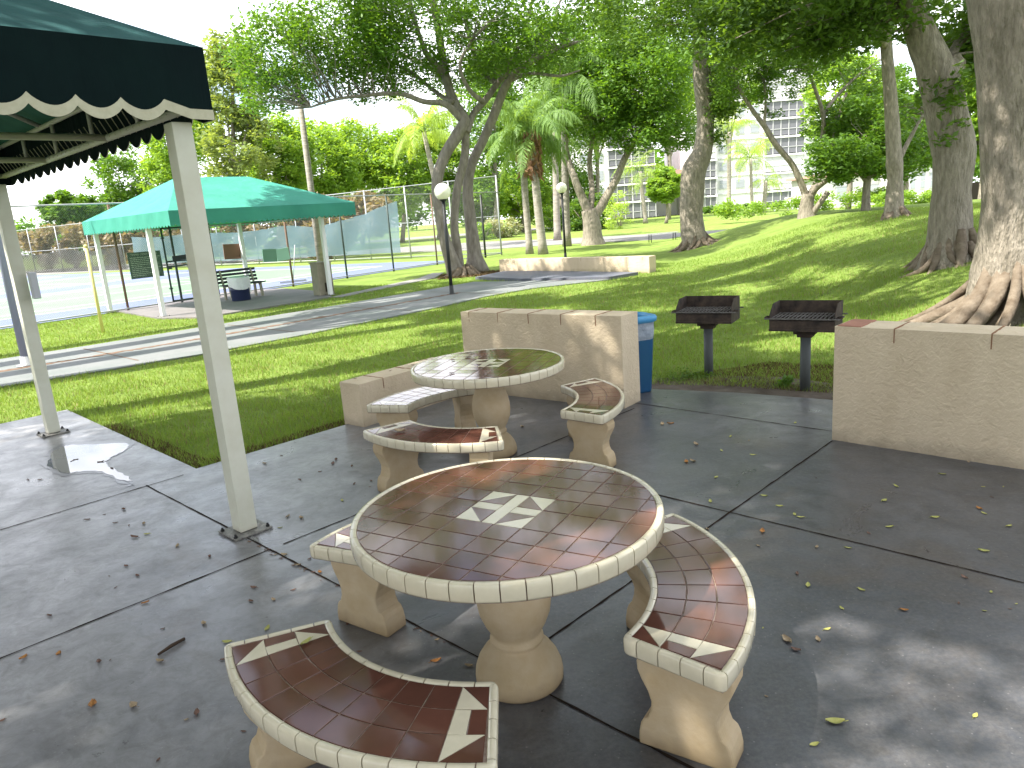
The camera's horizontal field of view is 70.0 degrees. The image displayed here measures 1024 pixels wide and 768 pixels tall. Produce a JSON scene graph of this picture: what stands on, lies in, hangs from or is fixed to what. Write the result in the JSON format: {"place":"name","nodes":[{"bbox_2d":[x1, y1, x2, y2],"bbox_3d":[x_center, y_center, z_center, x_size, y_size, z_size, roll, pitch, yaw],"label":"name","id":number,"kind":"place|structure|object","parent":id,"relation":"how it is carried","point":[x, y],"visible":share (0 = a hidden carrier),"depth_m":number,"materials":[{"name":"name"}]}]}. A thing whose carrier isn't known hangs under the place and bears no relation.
{"place":"outdoors","nodes":[
{"label":"outdoors","id":0,"kind":"place"},
{"bbox_2d":[0,279,609,387],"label":"path","id":1,"kind":"structure","parent":0,"point":[469,291],"depth_m":14.61,"materials":[{"name":"grey concrete"}]},
{"bbox_2d":[0,234,29,366],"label":"metal pole","id":2,"kind":"object","parent":1,"relation":"on","point":[15,318],"visible":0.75,"depth_m":12.11,"materials":[{"name":"grey metal"}]},
{"bbox_2d":[0,292,500,371],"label":"path seam","id":3,"kind":"object","parent":1,"relation":"on","point":[112,353],"visible":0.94,"depth_m":14.55,"materials":[{"name":"grey concrete"}]},
{"bbox_2d":[434,183,455,293],"bbox_3d":[-1.658,-3.669,18.615,0.420,2.810,0.420,-4,13,0],"label":"globe lamp","id":4,"kind":"object","parent":1,"relation":"on","point":[442,192],"visible":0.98,"depth_m":18.45,"materials":[{"name":"black"}]},
{"bbox_2d":[0,229,727,276],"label":"road","id":5,"kind":"structure","parent":0,"point":[522,243],"depth_m":47.82,"materials":[{"name":"grey asphalt"}]},
{"bbox_2d":[333,272,443,297],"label":"sidewalk","id":6,"kind":"structure","parent":0,"point":[430,276],"depth_m":23.27,"materials":[{"name":"concrete"}]},
{"bbox_2d":[405,228,548,239],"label":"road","id":7,"kind":"structure","parent":0,"point":[464,234],"depth_m":88.47,"materials":[{"name":"grey asphalt"}]},
{"bbox_2d":[493,174,552,230],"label":"leafy tree","id":8,"kind":"object","parent":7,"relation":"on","point":[517,207],"visible":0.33,"depth_m":82.44,"materials":[{"name":"green plant"}]},
{"bbox_2d":[541,165,603,220],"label":"leafy tree","id":9,"kind":"object","parent":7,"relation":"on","point":[572,190],"visible":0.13,"depth_m":89.27,"materials":[{"name":"green plant"}]},
{"bbox_2d":[7,0,979,254],"label":"sky","id":10,"kind":"structure","parent":0,"point":[189,21],"materials":[{"name":"white"}]},
{"bbox_2d":[0,199,1023,468],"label":"lawn","id":11,"kind":"structure","parent":0,"point":[740,233],"depth_m":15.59,"materials":[{"name":"green plant"}]},
{"bbox_2d":[33,188,106,250],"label":"leafy tree","id":12,"kind":"object","parent":11,"relation":"on","point":[63,196],"visible":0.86,"depth_m":68.18,"materials":[{"name":"green plant"}]},
{"bbox_2d":[83,245,104,332],"bbox_3d":[-9.288,-2.106,16.256,0.090,1.960,0.090,-4,13,0],"label":"marker post","id":13,"kind":"object","parent":11,"relation":"on","point":[94,288],"visible":0.92,"depth_m":16.23,"materials":[{"name":"yellow paint"}]},
{"bbox_2d":[17,221,185,263],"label":"dry hedge","id":14,"kind":"object","parent":11,"relation":"on","point":[124,235],"visible":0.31,"depth_m":65.51,"materials":[{"name":"brown plant"}]},
{"bbox_2d":[79,143,163,210],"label":"leafy tree","id":15,"kind":"object","parent":11,"relation":"on","point":[117,192],"visible":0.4,"depth_m":74.56,"materials":[{"name":"green plant"}]},
{"bbox_2d":[135,119,216,192],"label":"leafy tree","id":16,"kind":"object","parent":11,"relation":"on","point":[155,171],"visible":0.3,"depth_m":68.88,"materials":[{"name":"green plant"}]},
{"bbox_2d":[0,261,443,329],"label":"tennis court","id":17,"kind":"object","parent":11,"relation":"on","point":[5,322],"visible":0.25,"depth_m":32.53,"materials":[{"name":"blue paint"}]},
{"bbox_2d":[0,266,379,319],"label":"court paint","id":18,"kind":"object","parent":17,"relation":"on","point":[100,291],"visible":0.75,"depth_m":30.66,"materials":[{"name":"grey paint"}]},
{"bbox_2d":[0,266,380,319],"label":"court line","id":19,"kind":"object","parent":18,"relation":"on","point":[142,289],"visible":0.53,"depth_m":31.76,"materials":[{"name":"white paint"}]},
{"bbox_2d":[117,288,331,319],"bbox_3d":[-8.445,-2.441,21.825,5.372,0.100,7.270,-16,17,-40],"label":"pad","id":20,"kind":"object","parent":11,"relation":"on","point":[270,298],"visible":0.52,"depth_m":20.62,"materials":[{"name":"concrete"}]},
{"bbox_2d":[82,177,355,316],"bbox_3d":[-8.193,-4.076,20.806,5.364,3.517,5.384,7,17,40],"label":"shade canopy","id":21,"kind":"object","parent":20,"relation":"on","point":[234,201],"visible":0.88,"depth_m":19.46,"materials":[{"name":"teal fabric"}]},
{"bbox_2d":[227,276,250,300],"bbox_3d":[-8.027,-2.815,21.547,0.645,0.690,0.630,-4,13,0],"label":"waste drum","id":22,"kind":"object","parent":20,"relation":"on","point":[239,286],"visible":1,"depth_m":21.33,"materials":[{"name":"blue"}]},
{"bbox_2d":[216,267,265,299],"bbox_3d":[-8.285,-3.086,22.376,0.604,0.891,1.300,7,17,41],"label":"park bench","id":23,"kind":"object","parent":20,"relation":"on","point":[251,275],"visible":0.75,"depth_m":22.48,"materials":[{"name":"green"}]},
{"bbox_2d":[308,261,334,295],"bbox_3d":[-5.538,-3.086,21.320,0.520,0.950,0.480,-15,17,-38],"label":"utility cabinet","id":24,"kind":"object","parent":20,"relation":"on","point":[318,276],"visible":0.83,"depth_m":21.14,"materials":[{"name":"brown"}]},
{"bbox_2d":[104,420,344,467],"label":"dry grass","id":25,"kind":"structure","parent":11,"relation":"on","point":[210,459],"depth_m":6.90,"materials":[{"name":"green plant"}]},
{"bbox_2d":[194,28,285,181],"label":"leafy tree","id":26,"kind":"object","parent":11,"relation":"on","point":[214,143],"visible":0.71,"depth_m":55.28,"materials":[{"name":"green plant"}]},
{"bbox_2d":[0,191,501,327],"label":"chain link fence","id":27,"kind":"object","parent":11,"relation":"on","point":[175,263],"visible":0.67,"depth_m":23.24,"materials":[{"name":"grey metal"}]},
{"bbox_2d":[127,250,163,278],"bbox_3d":[-10.842,-3.534,21.642,0.920,0.760,0.025,-15,17,-40],"label":"rules sign","id":28,"kind":"object","parent":27,"relation":"attached to","point":[148,271],"visible":0.77,"depth_m":21.57,"materials":[{"name":"green metal"}]},
{"bbox_2d":[160,227,192,301],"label":"chain link gate","id":29,"kind":"structure","parent":27,"relation":"attached to","point":[167,266],"depth_m":22.11,"materials":[{"name":"green"}]},
{"bbox_2d":[223,244,240,258],"bbox_3d":[-9.094,-4.304,23.748,0.020,0.481,0.625,5,13,34],"label":"fence board","id":30,"kind":"object","parent":27,"relation":"attached to","point":[231,251],"visible":1,"depth_m":23.73,"materials":[{"name":"brown wood"}]},
{"bbox_2d":[262,249,276,261],"bbox_3d":[-8.272,-4.386,24.954,0.021,0.438,0.570,5,13,34],"label":"fence board","id":31,"kind":"object","parent":27,"relation":"attached to","point":[269,255],"visible":1,"depth_m":24.94,"materials":[{"name":"green"}]},
{"bbox_2d":[17,175,501,271],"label":"chain link fence","id":32,"kind":"object","parent":11,"relation":"on","point":[371,258],"visible":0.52,"depth_m":40.15,"materials":[{"name":"grey metal"}]},
{"bbox_2d":[22,245,125,272],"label":"windscreen","id":33,"kind":"object","parent":32,"relation":"attached to","point":[49,261],"visible":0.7,"depth_m":60.34,"materials":[{"name":"grey fabric"}]},
{"bbox_2d":[131,201,400,263],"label":"windscreen","id":34,"kind":"object","parent":32,"relation":"attached to","point":[374,229],"visible":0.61,"depth_m":43.70,"materials":[{"name":"teal fabric"}]},
{"bbox_2d":[236,110,324,225],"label":"leafy tree","id":35,"kind":"object","parent":11,"relation":"on","point":[288,172],"visible":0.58,"depth_m":61.77,"materials":[{"name":"green plant"}]},
{"bbox_2d":[172,190,394,259],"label":"dry hedge","id":36,"kind":"object","parent":11,"relation":"on","point":[305,222],"visible":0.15,"depth_m":46.02,"materials":[{"name":"brown plant"}]},
{"bbox_2d":[290,33,323,261],"bbox_3d":[-7.272,-7.874,25.984,0.262,8.500,0.253,-4,13,0],"label":"utility pole","id":37,"kind":"object","parent":11,"relation":"on","point":[315,222],"visible":0.38,"depth_m":25.99,"materials":[{"name":"grey wood"}]},
{"bbox_2d":[284,117,365,197],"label":"leafy tree","id":38,"kind":"object","parent":11,"relation":"on","point":[332,148],"visible":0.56,"depth_m":67.75,"materials":[{"name":"green plant"}]},
{"bbox_2d":[304,116,396,210],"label":"leafy tree","id":39,"kind":"object","parent":11,"relation":"on","point":[345,131],"visible":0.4,"depth_m":72.70,"materials":[{"name":"green plant"}]},
{"bbox_2d":[362,122,436,242],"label":"leafy tree","id":40,"kind":"object","parent":11,"relation":"on","point":[413,175],"visible":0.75,"depth_m":71.73,"materials":[{"name":"green plant"}]},
{"bbox_2d":[212,0,596,278],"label":"ficus tree","id":41,"kind":"object","parent":11,"relation":"on","point":[369,28],"visible":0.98,"depth_m":22.58,"materials":[{"name":"green plant"}]},
{"bbox_2d":[379,93,461,177],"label":"palm tree","id":42,"kind":"object","parent":11,"relation":"on","point":[418,130],"visible":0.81,"depth_m":45.11,"materials":[{"name":"green plant"}]},
{"bbox_2d":[410,111,475,238],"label":"leafy tree","id":43,"kind":"object","parent":11,"relation":"on","point":[453,161],"visible":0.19,"depth_m":75.30,"materials":[{"name":"green plant"}]},
{"bbox_2d":[447,166,511,222],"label":"leafy tree","id":44,"kind":"object","parent":11,"relation":"on","point":[503,209],"visible":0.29,"depth_m":74.97,"materials":[{"name":"green plant"}]},
{"bbox_2d":[447,40,539,235],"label":"leafy tree","id":45,"kind":"object","parent":11,"relation":"on","point":[483,111],"visible":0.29,"depth_m":68.06,"materials":[{"name":"green plant"}]},
{"bbox_2d":[14,146,979,254],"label":"distant trees","id":46,"kind":"object","parent":11,"relation":"on","point":[658,161],"visible":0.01,"depth_m":170.54,"materials":[{"name":"green plant"}]},
{"bbox_2d":[484,216,523,237],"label":"flowering bush","id":47,"kind":"object","parent":11,"relation":"on","point":[509,229],"visible":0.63,"depth_m":63.92,"materials":[{"name":"green plant"}]},
{"bbox_2d":[480,37,571,231],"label":"leafy tree","id":48,"kind":"object","parent":11,"relation":"on","point":[529,182],"visible":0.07,"depth_m":76.47,"materials":[{"name":"green plant"}]},
{"bbox_2d":[483,98,569,253],"bbox_3d":[0.506,-9.679,34.759,4.580,6.926,3.930,-14,16,-37],"label":"palm tree","id":49,"kind":"object","parent":11,"relation":"on","point":[525,202],"visible":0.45,"depth_m":34.37,"materials":[{"name":"green plant"}]},
{"bbox_2d":[477,97,584,254],"bbox_3d":[0.951,-9.486,33.554,4.740,7.042,5.216,-4,13,0],"label":"palm tree","id":50,"kind":"object","parent":11,"relation":"on","point":[533,144],"visible":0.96,"depth_m":33.10,"materials":[{"name":"green plant"}]},
{"bbox_2d":[531,205,580,230],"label":"green bush","id":51,"kind":"object","parent":11,"relation":"on","point":[548,223],"visible":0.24,"depth_m":75.51,"materials":[{"name":"green plant"}]},
{"bbox_2d":[475,271,637,280],"bbox_3d":[0.906,-3.205,21.977,2.037,0.160,5.783,-15,17,-38],"label":"pad","id":52,"kind":"object","parent":11,"relation":"on","point":[541,275],"visible":0.71,"depth_m":21.35,"materials":[{"name":"grey concrete"}]},
{"bbox_2d":[499,255,655,272],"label":"stucco wall","id":53,"kind":"structure","parent":52,"relation":"on","point":[646,264],"depth_m":22.32,"materials":[{"name":"brown paint"}]},
{"bbox_2d":[514,10,607,207],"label":"leafy tree","id":54,"kind":"object","parent":11,"relation":"on","point":[576,162],"visible":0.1,"depth_m":84.00,"materials":[{"name":"green plant"}]},
{"bbox_2d":[556,182,566,256],"bbox_3d":[2.064,-6.532,29.332,0.420,3.010,0.420,-4,13,0],"label":"globe lamp","id":55,"kind":"object","parent":11,"relation":"on","point":[561,188],"visible":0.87,"depth_m":29.17,"materials":[{"name":"black"}]},
{"bbox_2d":[547,103,581,240],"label":"palm tree","id":56,"kind":"object","parent":11,"relation":"on","point":[556,218],"visible":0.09,"depth_m":48.47,"materials":[{"name":"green plant"}]},
{"bbox_2d":[505,17,631,246],"bbox_3d":[3.184,-13.167,39.089,7.334,11.368,7.439,-4,13,0],"label":"palm tree","id":57,"kind":"object","parent":11,"relation":"on","point":[545,93],"visible":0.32,"depth_m":38.30,"materials":[{"name":"green plant"}]},
{"bbox_2d":[552,190,614,231],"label":"dark bush","id":58,"kind":"object","parent":11,"relation":"on","point":[576,224],"visible":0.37,"depth_m":67.59,"materials":[{"name":"green plant"}]},
{"bbox_2d":[553,32,617,194],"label":"leafy tree","id":59,"kind":"object","parent":11,"relation":"on","point":[597,177],"visible":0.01,"depth_m":88.50,"materials":[{"name":"green plant"}]},
{"bbox_2d":[540,0,696,245],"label":"broad tree","id":60,"kind":"object","parent":11,"relation":"on","point":[618,83],"visible":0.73,"depth_m":36.89,"materials":[{"name":"green plant"}]},
{"bbox_2d":[603,190,634,229],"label":"green bush","id":61,"kind":"object","parent":11,"relation":"on","point":[612,212],"visible":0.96,"depth_m":64.27,"materials":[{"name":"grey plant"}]},
{"bbox_2d":[611,148,661,223],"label":"palm tree","id":62,"kind":"object","parent":11,"relation":"on","point":[641,184],"visible":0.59,"depth_m":75.38,"materials":[{"name":"green plant"}]},
{"bbox_2d":[562,0,747,252],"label":"shade tree","id":63,"kind":"object","parent":11,"relation":"on","point":[694,234],"visible":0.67,"depth_m":26.96,"materials":[{"name":"green plant"}]},
{"bbox_2d":[645,165,680,223],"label":"leafy tree","id":64,"kind":"object","parent":11,"relation":"on","point":[663,186],"visible":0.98,"depth_m":69.05,"materials":[{"name":"green plant"}]},
{"bbox_2d":[632,42,718,219],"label":"leafy tree","id":65,"kind":"object","parent":11,"relation":"on","point":[692,104],"visible":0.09,"depth_m":82.32,"materials":[{"name":"green plant"}]},
{"bbox_2d":[671,295,743,376],"bbox_3d":[2.137,-0.455,7.961,0.701,0.967,0.417,3,15,29],"label":"park grill","id":66,"kind":"object","parent":11,"relation":"on","point":[707,314],"visible":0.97,"depth_m":7.92,"materials":[{"name":"metal"}]},
{"bbox_2d":[694,47,764,201],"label":"leafy tree","id":67,"kind":"object","parent":11,"relation":"on","point":[739,93],"visible":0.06,"depth_m":91.56,"materials":[{"name":"green plant"}]},
{"bbox_2d":[714,102,760,201],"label":"palm tree","id":68,"kind":"object","parent":11,"relation":"on","point":[739,124],"visible":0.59,"depth_m":80.58,"materials":[{"name":"green plant"}]},
{"bbox_2d":[652,375,832,399],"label":"soil","id":69,"kind":"structure","parent":11,"relation":"on","point":[755,390],"depth_m":7.42,"materials":[{"name":"brown soil"}]},
{"bbox_2d":[654,367,721,381],"bbox_3d":[1.924,-0.087,7.990,0.754,0.188,0.320,-4,13,0],"label":"ground cover","id":70,"kind":"object","parent":69,"relation":"on","point":[687,374],"visible":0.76,"depth_m":7.97,"materials":[{"name":"green plant"}]},
{"bbox_2d":[764,300,847,390],"bbox_3d":[2.842,-0.305,7.082,0.701,0.967,0.417,4,16,33],"label":"park grill","id":71,"kind":"object","parent":69,"relation":"on","point":[805,321],"visible":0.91,"depth_m":7.04,"materials":[{"name":"metal"}]},
{"bbox_2d":[722,132,777,215],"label":"palm tree","id":72,"kind":"object","parent":11,"relation":"on","point":[757,150],"visible":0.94,"depth_m":73.02,"materials":[{"name":"green plant"}]},
{"bbox_2d":[683,361,833,392],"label":"dry grass","id":73,"kind":"structure","parent":11,"relation":"on","point":[776,364],"depth_m":7.94,"materials":[{"name":"green plant"}]},
{"bbox_2d":[747,162,785,212],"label":"palm tree","id":74,"kind":"object","parent":11,"relation":"on","point":[768,180],"visible":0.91,"depth_m":85.38,"materials":[{"name":"green plant"}]},
{"bbox_2d":[710,186,885,220],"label":"clipped hedge","id":75,"kind":"object","parent":11,"relation":"on","point":[727,209],"visible":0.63,"depth_m":58.02,"materials":[{"name":"green plant"}]},
{"bbox_2d":[711,19,914,218],"bbox_3d":[10.789,-9.371,25.864,7.599,7.021,4.429,-4,13,0],"label":"spreading tree","id":76,"kind":"object","parent":11,"relation":"on","point":[807,207],"visible":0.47,"depth_m":25.80,"materials":[{"name":"green plant"}]},
{"bbox_2d":[678,0,976,278],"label":"shade tree","id":77,"kind":"object","parent":11,"relation":"on","point":[943,68],"visible":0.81,"depth_m":11.58,"materials":[{"name":"green plant"}]},
{"bbox_2d":[786,173,878,208],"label":"beige house","id":78,"kind":"structure","parent":11,"relation":"on","point":[840,189],"depth_m":81.85,"materials":[{"name":"white paint"}]},
{"bbox_2d":[796,48,882,208],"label":"leafy tree","id":79,"kind":"object","parent":11,"relation":"on","point":[809,99],"visible":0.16,"depth_m":58.24,"materials":[{"name":"green plant"}]},
{"bbox_2d":[725,1,962,221],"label":"shade tree","id":80,"kind":"object","parent":11,"relation":"on","point":[894,206],"visible":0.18,"depth_m":19.17,"materials":[{"name":"grey plant"}]},
{"bbox_2d":[801,89,931,210],"bbox_3d":[12.209,-8.079,25.428,5.040,4.134,4.417,-4,13,0],"label":"round tree","id":81,"kind":"object","parent":11,"relation":"on","point":[850,158],"visible":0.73,"depth_m":24.56,"materials":[{"name":"green plant"}]},
{"bbox_2d":[854,189,931,208],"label":"clipped hedge","id":82,"kind":"object","parent":11,"relation":"on","point":[924,197],"visible":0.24,"depth_m":48.77,"materials":[{"name":"green plant"}]},
{"bbox_2d":[859,63,931,191],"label":"leafy tree","id":83,"kind":"object","parent":11,"relation":"on","point":[904,86],"visible":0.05,"depth_m":54.88,"materials":[{"name":"green plant"}]},
{"bbox_2d":[879,165,931,201],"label":"pale house","id":84,"kind":"structure","parent":11,"relation":"on","point":[921,183],"depth_m":77.90,"materials":[{"name":"white paint"}]},
{"bbox_2d":[900,0,1023,326],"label":"shade tree","id":85,"kind":"object","parent":11,"relation":"on","point":[990,291],"visible":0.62,"depth_m":7.88,"materials":[{"name":"brown plant"}]},
{"bbox_2d":[945,34,980,198],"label":"leafy tree","id":86,"kind":"object","parent":11,"relation":"on","point":[972,105],"visible":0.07,"depth_m":41.29,"materials":[{"name":"green plant"}]},
{"bbox_2d":[0,389,1023,767],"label":"patio","id":87,"kind":"structure","parent":0,"point":[920,681],"depth_m":3.68,"materials":[{"name":"grey concrete"}]},
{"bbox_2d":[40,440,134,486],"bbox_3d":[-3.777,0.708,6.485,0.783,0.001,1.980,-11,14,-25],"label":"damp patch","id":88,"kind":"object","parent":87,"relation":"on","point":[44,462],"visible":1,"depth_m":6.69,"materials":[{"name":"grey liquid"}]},
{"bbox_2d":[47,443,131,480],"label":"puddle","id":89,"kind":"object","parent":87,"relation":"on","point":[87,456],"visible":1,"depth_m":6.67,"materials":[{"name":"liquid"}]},
{"bbox_2d":[0,0,272,541],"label":"shade canopy","id":90,"kind":"object","parent":87,"relation":"on","point":[77,86],"visible":1,"depth_m":4.22,"materials":[{"name":"green fabric"}]},
{"bbox_2d":[27,272,41,298],"bbox_3d":[-4.737,-0.976,7.246,0.100,0.260,0.060,8,18,43],"label":"electrical box","id":91,"kind":"object","parent":90,"relation":"attached to","point":[34,285],"visible":1,"depth_m":7.21,"materials":[{"name":"grey metal"}]},
{"bbox_2d":[310,523,405,636],"bbox_3d":[-0.386,0.871,3.690,1.194,0.443,0.495,-11,15,-28],"label":"curved bench","id":92,"kind":"object","parent":87,"relation":"on","point":[366,602],"visible":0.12,"depth_m":3.43,"materials":[{"name":"concrete"}]},
{"bbox_2d":[224,620,498,767],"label":"curved bench","id":93,"kind":"object","parent":87,"relation":"on","point":[325,695],"visible":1,"depth_m":2.25,"materials":[{"name":"tile"}]},
{"bbox_2d":[340,357,451,426],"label":"stucco wall","id":94,"kind":"structure","parent":87,"relation":"on","point":[359,394],"depth_m":7.09,"materials":[{"name":"brown"}]},
{"bbox_2d":[367,386,476,427],"bbox_3d":[-0.704,0.283,6.338,1.133,0.443,0.482,-15,17,-39],"label":"curved bench","id":95,"kind":"object","parent":87,"relation":"on","point":[402,406],"visible":0.64,"depth_m":6.17,"materials":[{"name":"tile"}]},
{"bbox_2d":[363,420,503,491],"bbox_3d":[-0.520,0.550,5.119,1.132,0.443,0.482,2,14,26],"label":"curved bench","id":96,"kind":"object","parent":87,"relation":"on","point":[396,453],"visible":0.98,"depth_m":5.06,"materials":[{"name":"tile"}]},
{"bbox_2d":[410,348,564,459],"bbox_3d":[-0.166,0.195,5.850,1.217,0.753,1.217,0,14,19],"label":"round table","id":97,"kind":"object","parent":87,"relation":"on","point":[488,375],"visible":0.91,"depth_m":5.70,"materials":[{"name":"tile"}]},
{"bbox_2d":[350,457,664,703],"bbox_3d":[0.005,0.852,2.953,1.217,0.753,1.216,3,15,29],"label":"round table","id":98,"kind":"object","parent":87,"relation":"on","point":[510,547],"visible":0.98,"depth_m":2.77,"materials":[{"name":"tile"}]},
{"bbox_2d":[0,403,1023,767],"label":"patio joint","id":99,"kind":"object","parent":87,"relation":"on","point":[554,633],"visible":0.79,"depth_m":3.95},
{"bbox_2d":[460,308,640,408],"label":"stucco wall","id":100,"kind":"structure","parent":87,"relation":"on","point":[598,344],"depth_m":7.20,"materials":[{"name":"brown"}]},
{"bbox_2d":[560,378,624,466],"bbox_3d":[0.633,0.305,5.803,0.537,0.443,1.219,-4,13,0],"label":"curved bench","id":101,"kind":"object","parent":87,"relation":"on","point":[592,409],"visible":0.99,"depth_m":5.41,"materials":[{"name":"concrete"}]},
{"bbox_2d":[637,312,656,393],"bbox_3d":[1.245,-0.316,7.502,0.416,0.795,0.416,-9,14,-19],"label":"rubbish bin","id":102,"kind":"object","parent":87,"relation":"on","point":[645,329],"visible":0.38,"depth_m":7.37,"materials":[{"name":"blue plastic"}]},
{"bbox_2d":[623,513,755,767],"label":"curved bench","id":103,"kind":"object","parent":87,"relation":"on","point":[688,639],"visible":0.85,"depth_m":2.52,"materials":[{"name":"tile"}]},
{"bbox_2d":[832,319,1023,469],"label":"stucco wall","id":104,"kind":"structure","parent":87,"relation":"on","point":[953,391],"depth_m":5.08,"materials":[{"name":"brown"}]},
{"bbox_2d":[544,59,816,219],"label":"apartment building","id":105,"kind":"structure","parent":0,"point":[785,129],"depth_m":107.76,"materials":[{"name":"white paint"}]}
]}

